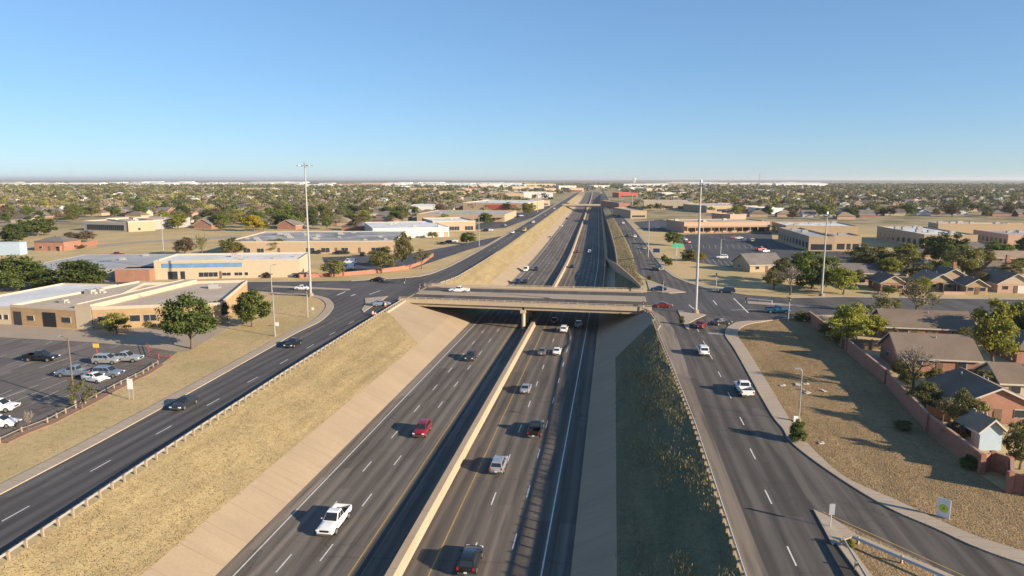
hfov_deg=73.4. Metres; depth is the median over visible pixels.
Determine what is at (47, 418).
post fence
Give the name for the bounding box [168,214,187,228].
tree
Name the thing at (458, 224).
flat roof building
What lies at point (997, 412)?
door
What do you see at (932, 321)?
house
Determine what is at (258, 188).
distant building
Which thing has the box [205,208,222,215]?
tree
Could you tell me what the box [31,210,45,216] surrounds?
tree
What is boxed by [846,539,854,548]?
shrub
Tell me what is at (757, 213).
house
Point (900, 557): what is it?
guard rail
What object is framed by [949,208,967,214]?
house
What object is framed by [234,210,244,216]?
tree
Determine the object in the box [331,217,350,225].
house
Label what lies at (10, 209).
tree
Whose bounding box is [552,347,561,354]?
sedan
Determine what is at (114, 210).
tree
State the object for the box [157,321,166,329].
shrub
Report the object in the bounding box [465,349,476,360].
suv
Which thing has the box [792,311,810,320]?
shrub
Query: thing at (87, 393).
tree
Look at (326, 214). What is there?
tree
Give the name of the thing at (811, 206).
tree
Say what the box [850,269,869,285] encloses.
tree
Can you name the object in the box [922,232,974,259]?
tree
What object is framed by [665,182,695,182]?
industrial shed
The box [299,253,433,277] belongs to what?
boundary wall
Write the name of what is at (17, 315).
door
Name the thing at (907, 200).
house
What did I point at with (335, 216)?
tree
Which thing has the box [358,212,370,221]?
tree
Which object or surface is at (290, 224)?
house
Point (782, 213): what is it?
house
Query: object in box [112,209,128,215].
house
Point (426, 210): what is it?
house
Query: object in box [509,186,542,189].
distant building
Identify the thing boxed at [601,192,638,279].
grass bank
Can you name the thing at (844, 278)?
tree
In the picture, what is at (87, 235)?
tree
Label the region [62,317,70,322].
window
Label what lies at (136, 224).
flat roof building
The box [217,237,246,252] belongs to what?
tree
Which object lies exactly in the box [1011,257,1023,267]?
tree
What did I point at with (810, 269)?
tree
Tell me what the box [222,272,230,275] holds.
window
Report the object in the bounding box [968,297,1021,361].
tree
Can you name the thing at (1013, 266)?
tree
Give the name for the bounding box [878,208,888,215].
tree
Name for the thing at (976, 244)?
house
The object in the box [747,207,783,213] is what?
flat roof building
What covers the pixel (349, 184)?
industrial shed
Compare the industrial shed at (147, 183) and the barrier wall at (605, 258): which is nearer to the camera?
the barrier wall at (605, 258)
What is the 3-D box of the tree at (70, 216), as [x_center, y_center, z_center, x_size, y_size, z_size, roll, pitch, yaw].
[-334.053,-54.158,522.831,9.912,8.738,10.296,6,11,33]
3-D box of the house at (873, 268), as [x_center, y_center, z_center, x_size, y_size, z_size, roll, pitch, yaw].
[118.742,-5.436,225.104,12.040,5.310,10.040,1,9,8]
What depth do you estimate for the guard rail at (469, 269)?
243.39 m
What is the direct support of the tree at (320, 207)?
on the ground
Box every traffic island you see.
[272,285,349,289]
[361,296,387,311]
[647,281,684,292]
[678,310,704,329]
[748,301,832,307]
[813,509,856,544]
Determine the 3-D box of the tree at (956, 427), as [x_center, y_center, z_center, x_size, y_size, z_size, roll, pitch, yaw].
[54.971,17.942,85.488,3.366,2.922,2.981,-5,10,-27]
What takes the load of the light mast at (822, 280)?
on the ground
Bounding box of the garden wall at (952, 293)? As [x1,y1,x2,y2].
[943,291,965,294]
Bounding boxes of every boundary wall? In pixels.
[59,239,97,250]
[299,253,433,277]
[807,311,1023,495]
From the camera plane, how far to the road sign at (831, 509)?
64.55 m
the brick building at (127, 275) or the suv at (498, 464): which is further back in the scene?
the brick building at (127, 275)
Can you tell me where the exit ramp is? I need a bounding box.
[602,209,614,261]
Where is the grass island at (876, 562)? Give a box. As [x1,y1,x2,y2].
[813,510,953,575]
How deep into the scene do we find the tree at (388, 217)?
505.74 m
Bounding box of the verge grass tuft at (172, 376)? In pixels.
[0,295,337,477]
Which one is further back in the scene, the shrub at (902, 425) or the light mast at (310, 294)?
the light mast at (310, 294)
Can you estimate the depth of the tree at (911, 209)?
602.07 m
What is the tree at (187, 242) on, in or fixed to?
on the ground
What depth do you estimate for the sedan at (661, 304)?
175.45 m
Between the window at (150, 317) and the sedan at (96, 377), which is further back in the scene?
the window at (150, 317)
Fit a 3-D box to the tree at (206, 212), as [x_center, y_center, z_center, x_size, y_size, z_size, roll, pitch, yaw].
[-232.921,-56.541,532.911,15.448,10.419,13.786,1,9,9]
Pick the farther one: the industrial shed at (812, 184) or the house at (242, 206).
the industrial shed at (812, 184)
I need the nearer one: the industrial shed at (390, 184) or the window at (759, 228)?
the window at (759, 228)
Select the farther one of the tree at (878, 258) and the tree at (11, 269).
the tree at (878, 258)
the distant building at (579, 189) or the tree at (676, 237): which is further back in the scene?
the distant building at (579, 189)
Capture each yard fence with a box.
[840,338,880,349]
[925,404,956,421]
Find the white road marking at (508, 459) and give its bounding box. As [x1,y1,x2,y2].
[2,203,796,575]
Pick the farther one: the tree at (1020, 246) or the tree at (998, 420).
the tree at (1020, 246)
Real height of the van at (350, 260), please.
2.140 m
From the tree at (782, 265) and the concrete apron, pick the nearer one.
the concrete apron
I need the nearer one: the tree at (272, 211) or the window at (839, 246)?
the window at (839, 246)
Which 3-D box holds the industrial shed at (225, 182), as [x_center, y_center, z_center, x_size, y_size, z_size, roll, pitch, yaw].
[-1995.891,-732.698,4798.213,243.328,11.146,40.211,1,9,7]
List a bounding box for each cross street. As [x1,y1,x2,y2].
[1,281,424,300]
[644,290,1023,320]
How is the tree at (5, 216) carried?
on the ground
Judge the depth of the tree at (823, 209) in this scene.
558.64 m
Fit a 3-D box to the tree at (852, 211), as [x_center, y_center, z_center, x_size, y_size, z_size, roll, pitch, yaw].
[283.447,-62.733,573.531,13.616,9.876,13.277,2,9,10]
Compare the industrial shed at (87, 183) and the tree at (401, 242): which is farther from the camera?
the industrial shed at (87, 183)
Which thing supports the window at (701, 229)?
in the strip mall
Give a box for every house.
[9,214,40,222]
[29,211,52,218]
[33,236,81,250]
[86,210,109,215]
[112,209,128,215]
[125,211,149,217]
[126,209,153,215]
[154,207,173,213]
[193,218,217,228]
[236,204,251,209]
[276,219,304,229]
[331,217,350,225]
[341,221,364,230]
[373,209,382,215]
[373,215,398,221]
[376,211,390,217]
[395,215,412,220]
[418,209,432,212]
[455,204,462,208]
[722,208,733,212]
[731,253,780,271]
[748,210,767,216]
[775,210,789,216]
[799,210,816,216]
[817,262,869,280]
[829,207,847,213]
[832,212,855,219]
[850,201,864,205]
[856,210,875,217]
[857,200,872,203]
[865,263,900,280]
[868,271,905,291]
[870,308,977,335]
[877,332,984,373]
[881,209,905,215]
[889,201,904,204]
[898,259,935,276]
[902,199,914,202]
[910,269,957,291]
[912,209,930,215]
[916,246,940,259]
[919,367,1023,423]
[922,207,940,213]
[931,262,967,279]
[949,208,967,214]
[954,241,985,250]
[954,275,990,294]
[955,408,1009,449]
[965,255,1023,277]
[972,361,1023,396]
[975,268,1023,292]
[984,250,1023,264]
[986,209,1011,215]
[988,330,1023,362]
[1012,209,1023,216]
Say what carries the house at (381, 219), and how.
on the ground
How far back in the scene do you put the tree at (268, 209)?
615.47 m
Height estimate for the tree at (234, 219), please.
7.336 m
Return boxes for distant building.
[238,188,277,188]
[411,204,435,209]
[439,191,464,195]
[456,188,472,191]
[466,185,491,187]
[477,184,504,186]
[488,192,523,197]
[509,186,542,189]
[520,192,552,197]
[526,184,555,185]
[531,199,549,205]
[534,188,555,192]
[555,186,575,188]
[561,188,583,191]
[585,185,609,187]
[600,200,630,207]
[612,192,637,197]
[613,207,646,218]
[622,187,643,189]
[636,188,661,190]
[654,192,676,196]
[782,193,816,195]
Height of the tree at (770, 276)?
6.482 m
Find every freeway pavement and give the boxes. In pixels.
[231,192,591,575]
[402,192,603,575]
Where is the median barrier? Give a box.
[384,195,591,575]
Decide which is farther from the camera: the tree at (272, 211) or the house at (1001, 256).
the tree at (272, 211)
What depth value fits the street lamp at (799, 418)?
92.55 m
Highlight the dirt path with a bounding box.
[96,235,240,247]
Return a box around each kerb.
[360,212,583,575]
[819,519,952,575]
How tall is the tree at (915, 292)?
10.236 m
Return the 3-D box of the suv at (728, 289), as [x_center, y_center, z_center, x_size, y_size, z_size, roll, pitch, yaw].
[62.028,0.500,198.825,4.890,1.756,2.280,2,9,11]
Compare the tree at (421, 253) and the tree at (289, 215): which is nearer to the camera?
the tree at (421, 253)
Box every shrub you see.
[143,319,151,326]
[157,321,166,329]
[262,272,271,277]
[663,258,672,264]
[679,249,696,260]
[679,316,684,324]
[699,252,705,259]
[788,420,808,442]
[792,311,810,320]
[831,335,846,342]
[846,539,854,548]
[891,419,914,431]
[959,454,977,469]
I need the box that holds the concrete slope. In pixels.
[140,192,653,575]
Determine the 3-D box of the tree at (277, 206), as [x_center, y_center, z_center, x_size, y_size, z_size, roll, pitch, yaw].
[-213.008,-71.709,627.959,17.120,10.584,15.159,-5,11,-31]
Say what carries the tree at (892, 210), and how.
on the ground
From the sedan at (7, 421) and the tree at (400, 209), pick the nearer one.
the sedan at (7, 421)
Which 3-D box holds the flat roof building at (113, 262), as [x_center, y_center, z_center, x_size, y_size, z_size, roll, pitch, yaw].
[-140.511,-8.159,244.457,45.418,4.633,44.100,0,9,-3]
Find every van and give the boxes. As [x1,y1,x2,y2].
[343,258,356,263]
[344,264,355,269]
[523,266,528,271]
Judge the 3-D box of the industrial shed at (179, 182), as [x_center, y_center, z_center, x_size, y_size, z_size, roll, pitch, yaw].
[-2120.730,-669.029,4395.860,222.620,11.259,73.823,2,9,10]
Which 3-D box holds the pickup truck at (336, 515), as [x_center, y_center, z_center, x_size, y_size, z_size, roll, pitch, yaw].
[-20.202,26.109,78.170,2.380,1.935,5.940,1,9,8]
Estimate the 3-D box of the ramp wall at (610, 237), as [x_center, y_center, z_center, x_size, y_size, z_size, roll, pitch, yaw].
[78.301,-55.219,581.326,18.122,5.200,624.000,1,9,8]
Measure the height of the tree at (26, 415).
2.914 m
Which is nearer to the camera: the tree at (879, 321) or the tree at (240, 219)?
the tree at (879, 321)
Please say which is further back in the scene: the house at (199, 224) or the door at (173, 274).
the house at (199, 224)
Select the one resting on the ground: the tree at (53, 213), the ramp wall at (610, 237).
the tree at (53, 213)
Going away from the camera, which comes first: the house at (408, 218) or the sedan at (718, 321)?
the sedan at (718, 321)
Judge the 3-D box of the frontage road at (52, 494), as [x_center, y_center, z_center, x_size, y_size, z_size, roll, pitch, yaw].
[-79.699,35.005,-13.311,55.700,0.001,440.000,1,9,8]
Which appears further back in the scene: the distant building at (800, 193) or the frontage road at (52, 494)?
the distant building at (800, 193)
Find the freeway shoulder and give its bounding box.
[215,192,585,575]
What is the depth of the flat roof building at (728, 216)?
533.65 m
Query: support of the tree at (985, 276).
on the ground
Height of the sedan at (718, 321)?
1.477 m
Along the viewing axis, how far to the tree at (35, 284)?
200.94 m
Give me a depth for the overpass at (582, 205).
862.02 m
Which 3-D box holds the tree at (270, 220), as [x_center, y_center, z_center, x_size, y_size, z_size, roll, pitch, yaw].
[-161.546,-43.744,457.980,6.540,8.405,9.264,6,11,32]
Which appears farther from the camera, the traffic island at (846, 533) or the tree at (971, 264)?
the tree at (971, 264)
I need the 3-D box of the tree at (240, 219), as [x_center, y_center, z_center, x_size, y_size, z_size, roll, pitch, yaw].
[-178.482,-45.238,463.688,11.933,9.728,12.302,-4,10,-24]
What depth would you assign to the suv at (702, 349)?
127.19 m
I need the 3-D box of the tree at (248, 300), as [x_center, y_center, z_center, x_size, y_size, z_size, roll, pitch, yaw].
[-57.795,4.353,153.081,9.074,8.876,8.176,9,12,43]
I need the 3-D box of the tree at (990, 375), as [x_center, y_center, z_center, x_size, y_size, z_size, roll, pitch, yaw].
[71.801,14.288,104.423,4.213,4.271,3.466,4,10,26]
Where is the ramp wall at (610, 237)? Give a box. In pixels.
[601,207,616,264]
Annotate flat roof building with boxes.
[15,253,173,279]
[83,217,190,231]
[104,217,154,231]
[153,252,307,279]
[227,231,406,252]
[364,221,448,237]
[417,210,515,221]
[422,217,474,230]
[463,200,543,211]
[643,200,692,209]
[683,203,757,212]
[712,213,746,218]
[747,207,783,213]
[772,221,858,234]
[778,227,834,250]
[824,233,861,249]
[876,225,977,245]
[928,221,1006,232]
[973,230,1023,245]
[1004,223,1023,229]
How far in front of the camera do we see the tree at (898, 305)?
172.10 m
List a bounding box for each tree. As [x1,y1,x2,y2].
[0,207,7,220]
[0,212,11,220]
[0,223,30,241]
[0,254,54,289]
[1,207,14,211]
[7,211,22,216]
[16,215,57,235]
[20,205,36,212]
[23,411,33,430]
[27,269,58,288]
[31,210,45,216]
[35,259,111,283]
[49,210,64,219]
[64,232,78,237]
[64,380,97,409]
[65,211,79,221]
[68,206,85,214]
[75,230,97,241]
[83,205,100,216]
[98,312,131,333]
[109,206,121,216]
[132,204,147,212]
[153,292,222,348]
[158,212,170,216]
[168,209,185,215]
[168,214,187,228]
[171,237,194,253]
[175,205,191,211]
[183,210,193,215]
[193,233,207,252]
[201,209,212,216]
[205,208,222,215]
[207,298,230,319]
[211,211,231,223]
[213,219,227,230]
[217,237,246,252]
[222,314,232,325]
[223,209,235,216]
[228,209,237,216]
[228,215,239,224]
[230,288,272,326]
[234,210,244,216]
[238,214,249,225]
[240,214,265,230]
[254,212,268,218]
[262,220,269,227]
[263,207,273,212]
[266,217,273,227]
[268,238,287,249]
[269,208,284,218]
[270,210,283,224]
[272,204,283,211]
[280,205,296,210]
[281,210,304,222]
[291,206,303,211]
[303,209,318,217]
[308,217,318,225]
[315,203,327,212]
[319,258,345,276]
[320,210,332,220]
[320,215,332,228]
[331,213,342,222]
[336,208,345,215]
[341,207,355,214]
[345,205,357,211]
[346,211,359,218]
[348,217,363,226]
[354,204,371,211]
[357,209,371,217]
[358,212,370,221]
[367,246,400,273]
[383,206,391,210]
[385,215,395,220]
[388,209,401,217]
[393,231,414,265]
[394,206,409,211]
[396,210,408,221]
[410,206,418,213]
[413,249,431,268]
[427,231,437,237]
[433,204,445,209]
[459,232,476,243]
[477,213,493,223]
[502,202,510,208]
[521,202,536,214]
[664,231,683,243]
[730,205,743,213]
[731,202,747,211]
[761,205,773,214]
[763,268,787,289]
[771,257,793,280]
[775,265,802,294]
[786,210,798,218]
[788,250,844,288]
[808,203,820,211]
[814,205,836,218]
[818,321,839,337]
[821,302,874,338]
[828,265,859,294]
[841,243,892,262]
[845,207,860,215]
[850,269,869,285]
[862,289,899,313]
[866,314,890,336]
[868,253,889,262]
[869,202,883,210]
[869,204,880,211]
[876,257,906,276]
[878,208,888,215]
[880,248,921,265]
[881,285,899,294]
[882,328,899,336]
[883,207,896,213]
[889,359,907,376]
[891,298,902,308]
[892,243,920,260]
[894,345,940,393]
[898,275,941,309]
[898,362,923,388]
[902,262,934,277]
[905,204,917,214]
[905,380,943,407]
[915,276,934,289]
[916,236,929,247]
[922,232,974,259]
[923,367,942,378]
[929,259,951,269]
[932,208,940,213]
[933,395,954,422]
[938,420,969,437]
[939,388,993,420]
[940,204,962,216]
[940,248,955,260]
[942,244,986,272]
[953,326,981,341]
[958,255,988,273]
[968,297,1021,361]
[969,247,999,261]
[975,369,996,383]
[976,272,989,282]
[981,210,990,216]
[981,411,1005,435]
[983,240,1015,250]
[997,261,1023,274]
[1000,418,1023,469]
[1002,204,1015,212]
[1006,299,1023,329]
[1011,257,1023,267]
[1014,235,1023,250]
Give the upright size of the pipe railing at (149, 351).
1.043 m
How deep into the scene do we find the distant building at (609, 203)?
789.53 m
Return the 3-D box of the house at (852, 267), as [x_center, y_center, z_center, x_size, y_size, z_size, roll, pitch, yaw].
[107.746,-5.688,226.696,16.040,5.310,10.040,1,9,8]
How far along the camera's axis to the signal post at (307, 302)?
162.66 m
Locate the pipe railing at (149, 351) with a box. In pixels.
[146,341,170,358]
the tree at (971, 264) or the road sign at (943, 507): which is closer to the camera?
the road sign at (943, 507)
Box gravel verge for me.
[651,311,767,575]
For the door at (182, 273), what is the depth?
225.85 m
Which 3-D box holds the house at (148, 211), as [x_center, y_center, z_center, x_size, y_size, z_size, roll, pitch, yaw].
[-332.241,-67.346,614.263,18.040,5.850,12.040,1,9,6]
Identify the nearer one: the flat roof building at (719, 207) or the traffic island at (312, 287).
the traffic island at (312, 287)
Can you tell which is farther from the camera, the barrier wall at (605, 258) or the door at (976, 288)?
the barrier wall at (605, 258)
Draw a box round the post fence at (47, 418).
[0,360,158,442]
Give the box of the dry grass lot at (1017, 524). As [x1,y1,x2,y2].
[738,318,1023,550]
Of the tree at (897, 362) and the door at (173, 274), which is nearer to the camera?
the tree at (897, 362)
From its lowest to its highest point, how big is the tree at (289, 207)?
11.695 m
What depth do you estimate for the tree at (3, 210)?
545.31 m
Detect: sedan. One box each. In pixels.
[0,414,21,427]
[80,371,109,383]
[169,395,199,409]
[283,337,302,347]
[294,285,308,289]
[369,277,384,281]
[371,300,390,305]
[520,383,531,393]
[537,347,547,355]
[551,317,558,323]
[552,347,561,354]
[650,285,666,290]
[654,301,672,307]
[694,320,706,328]
[710,318,731,325]
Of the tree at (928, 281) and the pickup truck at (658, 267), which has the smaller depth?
the tree at (928, 281)
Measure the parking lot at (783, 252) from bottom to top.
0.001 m
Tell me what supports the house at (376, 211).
on the ground
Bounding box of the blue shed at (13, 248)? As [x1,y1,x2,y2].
[0,242,27,254]
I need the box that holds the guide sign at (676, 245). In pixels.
[672,244,681,260]
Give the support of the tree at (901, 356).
on the ground
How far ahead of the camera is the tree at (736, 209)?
610.18 m
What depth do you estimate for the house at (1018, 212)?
605.15 m
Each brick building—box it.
[0,283,116,323]
[10,281,156,328]
[74,279,196,328]
[91,280,247,328]
[114,266,154,281]
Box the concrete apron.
[0,320,238,351]
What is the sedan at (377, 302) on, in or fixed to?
on the frontage road at (52, 494)
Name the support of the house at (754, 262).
on the ground
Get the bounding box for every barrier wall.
[603,209,617,263]
[603,227,605,286]
[606,257,641,287]
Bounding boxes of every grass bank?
[0,192,582,575]
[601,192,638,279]
[615,260,740,575]
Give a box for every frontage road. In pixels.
[0,297,397,554]
[359,192,579,285]
[602,190,711,292]
[653,310,1023,575]
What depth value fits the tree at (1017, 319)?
133.16 m
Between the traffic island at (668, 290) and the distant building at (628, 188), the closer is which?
the traffic island at (668, 290)
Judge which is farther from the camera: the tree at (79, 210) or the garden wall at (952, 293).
the tree at (79, 210)
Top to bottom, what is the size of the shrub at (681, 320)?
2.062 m
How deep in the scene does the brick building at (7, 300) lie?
175.26 m
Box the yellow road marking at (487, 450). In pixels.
[348,214,963,575]
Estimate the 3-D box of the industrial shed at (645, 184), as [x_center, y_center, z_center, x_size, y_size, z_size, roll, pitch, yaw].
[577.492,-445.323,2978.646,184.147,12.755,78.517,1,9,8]
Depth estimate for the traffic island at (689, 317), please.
163.95 m
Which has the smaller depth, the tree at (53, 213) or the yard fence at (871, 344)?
the yard fence at (871, 344)
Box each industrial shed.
[0,183,38,184]
[5,182,39,182]
[67,183,105,184]
[126,183,176,185]
[164,182,195,182]
[180,183,226,184]
[208,182,240,182]
[306,184,332,186]
[330,183,385,186]
[384,183,404,185]
[438,183,472,183]
[455,184,509,186]
[624,184,667,186]
[645,183,685,184]
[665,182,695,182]
[713,184,757,186]
[772,183,827,186]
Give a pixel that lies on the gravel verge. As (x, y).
(752, 561)
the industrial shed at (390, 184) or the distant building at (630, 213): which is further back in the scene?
the industrial shed at (390, 184)
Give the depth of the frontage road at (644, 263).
271.15 m
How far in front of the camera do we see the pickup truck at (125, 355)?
123.00 m
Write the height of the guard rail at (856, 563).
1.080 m
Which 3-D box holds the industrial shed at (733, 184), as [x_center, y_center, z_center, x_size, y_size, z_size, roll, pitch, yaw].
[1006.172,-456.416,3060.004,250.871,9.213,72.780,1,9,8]
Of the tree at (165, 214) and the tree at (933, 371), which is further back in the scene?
the tree at (165, 214)
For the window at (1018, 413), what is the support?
in the house at (1006, 405)
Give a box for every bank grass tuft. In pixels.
[0,314,416,575]
[606,215,643,284]
[614,322,734,575]
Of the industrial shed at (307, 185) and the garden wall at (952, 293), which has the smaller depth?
the garden wall at (952, 293)
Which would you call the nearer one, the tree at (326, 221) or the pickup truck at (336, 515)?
the pickup truck at (336, 515)
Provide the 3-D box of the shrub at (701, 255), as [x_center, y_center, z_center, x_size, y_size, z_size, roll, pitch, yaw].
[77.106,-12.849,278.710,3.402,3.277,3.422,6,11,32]
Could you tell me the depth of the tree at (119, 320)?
145.86 m
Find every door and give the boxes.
[13,311,21,324]
[42,312,56,326]
[168,271,177,278]
[180,271,184,278]
[936,362,942,371]
[975,287,978,294]
[993,409,1001,423]
[1017,286,1023,292]
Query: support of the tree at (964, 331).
on the ground
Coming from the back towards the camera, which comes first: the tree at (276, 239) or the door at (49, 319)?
the tree at (276, 239)
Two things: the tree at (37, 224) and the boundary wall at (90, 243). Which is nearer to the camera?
the boundary wall at (90, 243)
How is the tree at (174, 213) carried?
on the ground
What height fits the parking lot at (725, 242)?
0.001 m
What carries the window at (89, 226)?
in the flat roof building at (102, 225)
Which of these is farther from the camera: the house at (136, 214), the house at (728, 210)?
the house at (728, 210)
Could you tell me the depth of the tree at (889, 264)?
220.69 m
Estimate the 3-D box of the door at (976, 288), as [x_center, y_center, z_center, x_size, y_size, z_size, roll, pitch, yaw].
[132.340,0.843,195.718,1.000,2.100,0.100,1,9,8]
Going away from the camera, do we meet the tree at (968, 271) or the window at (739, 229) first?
the tree at (968, 271)
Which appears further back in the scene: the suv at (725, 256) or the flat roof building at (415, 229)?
the flat roof building at (415, 229)
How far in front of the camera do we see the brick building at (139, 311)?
161.25 m
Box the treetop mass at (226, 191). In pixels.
[0,182,1023,211]
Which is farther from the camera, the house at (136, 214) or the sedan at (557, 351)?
the house at (136, 214)
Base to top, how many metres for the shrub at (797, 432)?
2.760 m
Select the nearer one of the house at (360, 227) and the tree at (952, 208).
the house at (360, 227)
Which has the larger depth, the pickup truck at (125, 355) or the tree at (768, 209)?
the tree at (768, 209)
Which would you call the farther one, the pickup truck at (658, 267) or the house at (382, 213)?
the house at (382, 213)
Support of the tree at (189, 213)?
on the ground
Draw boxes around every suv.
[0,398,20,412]
[90,365,124,377]
[91,353,121,364]
[293,272,307,277]
[332,250,343,254]
[412,419,431,436]
[456,544,482,575]
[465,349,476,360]
[489,455,507,473]
[560,325,568,332]
[575,320,582,327]
[696,344,709,355]
[716,254,727,258]
[717,286,735,292]
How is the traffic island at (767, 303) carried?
on the cross street at (728, 306)
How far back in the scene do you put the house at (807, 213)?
595.46 m
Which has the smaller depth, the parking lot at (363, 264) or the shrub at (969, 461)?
the shrub at (969, 461)
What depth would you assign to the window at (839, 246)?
320.22 m
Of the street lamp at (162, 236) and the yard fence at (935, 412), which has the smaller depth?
the yard fence at (935, 412)
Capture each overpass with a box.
[386,283,653,328]
[562,204,602,209]
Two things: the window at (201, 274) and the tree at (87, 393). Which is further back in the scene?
the window at (201, 274)
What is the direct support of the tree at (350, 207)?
on the ground
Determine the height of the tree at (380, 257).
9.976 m
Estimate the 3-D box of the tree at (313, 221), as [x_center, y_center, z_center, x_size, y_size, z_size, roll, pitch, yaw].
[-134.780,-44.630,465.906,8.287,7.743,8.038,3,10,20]
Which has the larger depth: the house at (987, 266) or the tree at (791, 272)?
the house at (987, 266)
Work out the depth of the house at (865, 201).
877.39 m
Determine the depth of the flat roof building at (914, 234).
345.84 m
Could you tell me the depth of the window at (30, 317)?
153.79 m
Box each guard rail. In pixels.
[0,299,402,559]
[440,252,497,282]
[643,308,746,575]
[840,537,866,575]
[852,536,950,575]
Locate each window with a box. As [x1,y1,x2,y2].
[27,315,33,320]
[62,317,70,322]
[87,224,124,230]
[98,316,107,322]
[130,315,140,321]
[143,314,156,320]
[199,272,217,276]
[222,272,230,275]
[257,248,263,252]
[306,248,314,252]
[321,248,329,251]
[449,226,459,230]
[465,226,472,229]
[700,228,709,231]
[737,228,747,231]
[753,227,764,230]
[811,244,831,249]
[837,244,844,249]
[957,362,966,368]
[964,428,972,437]
[1010,386,1021,393]
[1013,409,1023,417]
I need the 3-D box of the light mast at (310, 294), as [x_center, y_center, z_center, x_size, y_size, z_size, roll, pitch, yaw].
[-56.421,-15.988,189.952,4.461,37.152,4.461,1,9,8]
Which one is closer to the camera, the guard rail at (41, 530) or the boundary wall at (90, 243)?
the guard rail at (41, 530)
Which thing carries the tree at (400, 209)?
on the ground
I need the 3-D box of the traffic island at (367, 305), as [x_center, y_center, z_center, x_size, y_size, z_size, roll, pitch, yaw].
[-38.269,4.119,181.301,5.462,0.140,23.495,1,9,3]
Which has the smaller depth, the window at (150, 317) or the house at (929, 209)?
the window at (150, 317)
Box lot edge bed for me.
[2,364,163,442]
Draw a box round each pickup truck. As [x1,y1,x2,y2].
[22,349,59,361]
[54,364,93,377]
[112,350,143,362]
[316,503,351,535]
[449,285,469,292]
[527,420,543,436]
[652,265,663,270]
[733,380,754,396]
[764,305,790,313]
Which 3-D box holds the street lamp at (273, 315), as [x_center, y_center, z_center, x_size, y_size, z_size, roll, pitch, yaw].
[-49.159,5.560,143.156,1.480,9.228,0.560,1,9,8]
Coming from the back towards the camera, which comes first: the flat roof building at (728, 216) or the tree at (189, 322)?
the flat roof building at (728, 216)
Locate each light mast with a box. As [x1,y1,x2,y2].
[296,162,313,296]
[692,180,710,312]
[819,212,835,295]
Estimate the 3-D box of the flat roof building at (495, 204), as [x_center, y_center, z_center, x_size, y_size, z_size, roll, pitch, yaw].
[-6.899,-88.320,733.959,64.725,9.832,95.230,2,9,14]
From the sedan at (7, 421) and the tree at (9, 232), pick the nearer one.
the sedan at (7, 421)
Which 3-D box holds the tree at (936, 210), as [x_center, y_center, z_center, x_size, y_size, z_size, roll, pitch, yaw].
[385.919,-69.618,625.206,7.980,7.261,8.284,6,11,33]
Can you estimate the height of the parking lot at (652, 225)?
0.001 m
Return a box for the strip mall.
[666,218,773,232]
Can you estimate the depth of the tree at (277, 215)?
467.87 m
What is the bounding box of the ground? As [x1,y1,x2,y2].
[0,179,1023,575]
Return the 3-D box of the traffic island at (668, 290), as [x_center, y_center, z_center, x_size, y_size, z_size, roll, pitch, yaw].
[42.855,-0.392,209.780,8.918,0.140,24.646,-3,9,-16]
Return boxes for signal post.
[306,289,307,317]
[788,297,790,321]
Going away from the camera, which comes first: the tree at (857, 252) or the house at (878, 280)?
the house at (878, 280)
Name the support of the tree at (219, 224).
on the ground
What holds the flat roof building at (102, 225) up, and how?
on the ground
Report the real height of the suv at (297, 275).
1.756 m
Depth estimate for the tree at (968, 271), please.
232.83 m
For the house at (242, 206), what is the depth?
741.21 m
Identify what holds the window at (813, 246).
in the flat roof building at (805, 239)
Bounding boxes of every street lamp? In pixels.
[54,335,76,402]
[160,215,163,253]
[272,293,277,336]
[794,367,802,421]
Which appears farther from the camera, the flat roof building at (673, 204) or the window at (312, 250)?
the flat roof building at (673, 204)
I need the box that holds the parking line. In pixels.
[0,245,744,402]
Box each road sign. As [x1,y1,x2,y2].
[127,378,133,399]
[829,503,834,525]
[936,497,950,519]
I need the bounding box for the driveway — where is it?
[854,354,890,368]
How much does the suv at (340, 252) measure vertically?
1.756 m
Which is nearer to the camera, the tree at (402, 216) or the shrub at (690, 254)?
the shrub at (690, 254)
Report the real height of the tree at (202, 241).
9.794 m
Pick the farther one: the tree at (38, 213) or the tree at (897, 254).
the tree at (38, 213)
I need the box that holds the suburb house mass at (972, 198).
[2,187,1023,203]
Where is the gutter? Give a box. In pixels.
[352,211,583,575]
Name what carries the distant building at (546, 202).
on the ground
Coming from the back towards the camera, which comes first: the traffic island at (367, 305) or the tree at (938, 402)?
the traffic island at (367, 305)
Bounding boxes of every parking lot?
[0,337,176,440]
[322,236,500,272]
[475,203,569,229]
[634,219,676,231]
[682,232,794,266]
[778,247,853,267]
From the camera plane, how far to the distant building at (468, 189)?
1772.60 m
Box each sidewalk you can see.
[0,190,1023,315]
[0,292,1023,564]
[726,317,1023,561]
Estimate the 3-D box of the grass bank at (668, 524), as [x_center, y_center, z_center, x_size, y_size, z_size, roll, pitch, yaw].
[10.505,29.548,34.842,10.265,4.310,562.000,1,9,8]
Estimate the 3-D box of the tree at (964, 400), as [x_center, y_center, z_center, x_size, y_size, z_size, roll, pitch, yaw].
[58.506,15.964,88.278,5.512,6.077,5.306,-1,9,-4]

